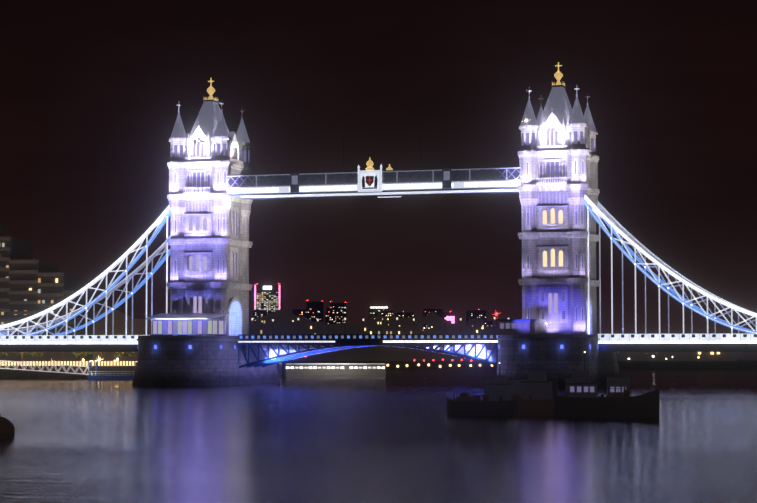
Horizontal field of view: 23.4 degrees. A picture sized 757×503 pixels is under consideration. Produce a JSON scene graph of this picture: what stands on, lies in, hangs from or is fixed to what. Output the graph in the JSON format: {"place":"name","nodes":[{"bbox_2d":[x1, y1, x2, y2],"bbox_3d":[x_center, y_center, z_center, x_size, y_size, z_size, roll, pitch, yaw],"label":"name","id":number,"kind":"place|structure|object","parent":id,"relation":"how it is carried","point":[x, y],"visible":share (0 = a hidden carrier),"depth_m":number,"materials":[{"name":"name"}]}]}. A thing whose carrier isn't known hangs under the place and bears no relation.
{"place":"outdoors","nodes":[
{"label":"outdoors","id":0,"kind":"place"},
{"bbox_2d":[0,366,134,378],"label":"embankment ground","id":1,"kind":"structure","parent":0,"point":[13,374],"depth_m":501.42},
{"bbox_2d":[0,361,136,365],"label":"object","id":2,"kind":"object","parent":1,"relation":"on","point":[108,363],"visible":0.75,"depth_m":501.45,"materials":[{"name":"yellow glass"}]},
{"bbox_2d":[0,333,142,360],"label":"embankment trees","id":3,"kind":"object","parent":1,"relation":"on","point":[22,354],"visible":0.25,"depth_m":522.98,"materials":[{"name":"brown plant"}]},
{"bbox_2d":[0,224,168,360],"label":"background buildings","id":4,"kind":"structure","parent":1,"relation":"on","point":[24,271],"depth_m":556.00,"materials":[{"name":"concrete"}]},
{"bbox_2d":[1,243,71,324],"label":"lit windows","id":5,"kind":"structure","parent":4,"relation":"attached to","point":[39,281],"depth_m":555.01,"materials":[{"name":"yellow glass"}]},
{"bbox_2d":[0,352,756,502],"bbox_3d":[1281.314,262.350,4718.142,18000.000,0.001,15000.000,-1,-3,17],"label":"river water","id":6,"kind":"structure","parent":0,"point":[396,436],"depth_m":150.71,"materials":[{"name":"blue liquid"}]},
{"bbox_2d":[0,413,14,433],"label":"mooring buoy","id":7,"kind":"object","parent":6,"relation":"in","point":[6,426],"visible":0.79,"depth_m":170.63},
{"bbox_2d":[0,360,136,379],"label":"jetty","id":8,"kind":"object","parent":6,"relation":"in","point":[96,376],"visible":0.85,"depth_m":482.86,"materials":[{"name":"white metal"}]},
{"bbox_2d":[132,335,279,385],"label":"pier","id":9,"kind":"structure","parent":6,"relation":"in","point":[188,360],"depth_m":399.54,"materials":[{"name":"stone"}]},
{"bbox_2d":[0,205,170,351],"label":"side span","id":10,"kind":"object","parent":9,"relation":"on","point":[68,347],"visible":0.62,"depth_m":425.33,"materials":[{"name":"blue metal"}]},
{"bbox_2d":[0,207,170,343],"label":"suspension chain lights","id":11,"kind":"object","parent":10,"relation":"attached to","point":[102,339],"visible":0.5,"depth_m":423.43},
{"bbox_2d":[145,313,229,335],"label":"pier pavilion","id":12,"kind":"structure","parent":9,"relation":"on","point":[199,324],"depth_m":407.87,"materials":[{"name":"white metal"}]},
{"bbox_2d":[158,321,220,333],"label":"windows","id":13,"kind":"structure","parent":12,"relation":"attached to","point":[180,327],"depth_m":407.02,"materials":[{"name":"white glass"}]},
{"bbox_2d":[166,78,252,335],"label":"tower","id":14,"kind":"structure","parent":9,"relation":"on","point":[209,243],"depth_m":417.65,"materials":[{"name":"stone"}]},
{"bbox_2d":[249,286,756,375],"bbox_3d":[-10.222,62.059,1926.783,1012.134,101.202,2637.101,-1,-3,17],"label":"city skyline","id":15,"kind":"structure","parent":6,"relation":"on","point":[393,357],"depth_m":897.82,"materials":[{"name":"concrete"}]},
{"bbox_2d":[257,283,699,367],"bbox_3d":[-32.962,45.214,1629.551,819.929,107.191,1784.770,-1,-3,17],"label":"red lights","id":16,"kind":"object","parent":15,"relation":"on","point":[450,365],"visible":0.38,"depth_m":699.05},
{"bbox_2d":[253,285,719,368],"bbox_3d":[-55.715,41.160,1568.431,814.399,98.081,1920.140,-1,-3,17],"label":"building lights","id":17,"kind":"object","parent":15,"relation":"attached to","point":[451,318],"visible":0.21,"depth_m":1689.48},
{"bbox_2d":[447,351,659,417],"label":"moored work boats","id":18,"kind":"object","parent":6,"relation":"on","point":[533,393],"visible":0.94,"depth_m":213.88,"materials":[{"name":"black paint"}]},
{"bbox_2d":[497,334,619,388],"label":"pier","id":19,"kind":"structure","parent":6,"relation":"in","point":[559,355],"depth_m":376.22,"materials":[{"name":"stone"}]},
{"bbox_2d":[238,334,498,367],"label":"bascule span","id":20,"kind":"object","parent":19,"relation":"attached to","point":[263,354],"visible":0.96,"depth_m":405.06,"materials":[{"name":"blue metal"}]},
{"bbox_2d":[238,341,497,342],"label":"deck lights","id":21,"kind":"object","parent":20,"relation":"attached to","point":[334,341],"visible":0.6,"depth_m":407.08},
{"bbox_2d":[251,316,508,333],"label":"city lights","id":22,"kind":"object","parent":20,"relation":"on","point":[494,319],"visible":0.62,"depth_m":409.55,"materials":[{"name":"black metal"}]},
{"bbox_2d":[496,293,547,334],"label":"pier cabin","id":23,"kind":"object","parent":19,"relation":"on","point":[515,326],"visible":1,"depth_m":386.00,"materials":[{"name":"concrete"}]},
{"bbox_2d":[517,62,599,334],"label":"tower","id":24,"kind":"structure","parent":19,"relation":"on","point":[558,165],"depth_m":393.94,"materials":[{"name":"stone"}]},
{"bbox_2d":[226,138,520,199],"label":"level walkways","id":25,"kind":"structure","parent":24,"relation":"attached to","point":[458,178],"depth_m":407.91,"materials":[{"name":"white metal"}]},
{"bbox_2d":[227,164,519,192],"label":"walkway lights","id":26,"kind":"object","parent":25,"relation":"attached to","point":[478,184],"visible":0.33,"depth_m":405.42},
{"bbox_2d":[583,195,756,351],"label":"side span","id":27,"kind":"object","parent":19,"relation":"on","point":[738,347],"visible":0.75,"depth_m":387.60,"materials":[{"name":"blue metal"}]},
{"bbox_2d":[584,196,756,343],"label":"suspension chain lights","id":28,"kind":"object","parent":27,"relation":"attached to","point":[669,339],"visible":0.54,"depth_m":384.17},
{"bbox_2d":[0,0,756,334],"label":"sky","id":29,"kind":"structure","parent":0,"point":[91,91],"materials":[{"name":"black"}]}
]}

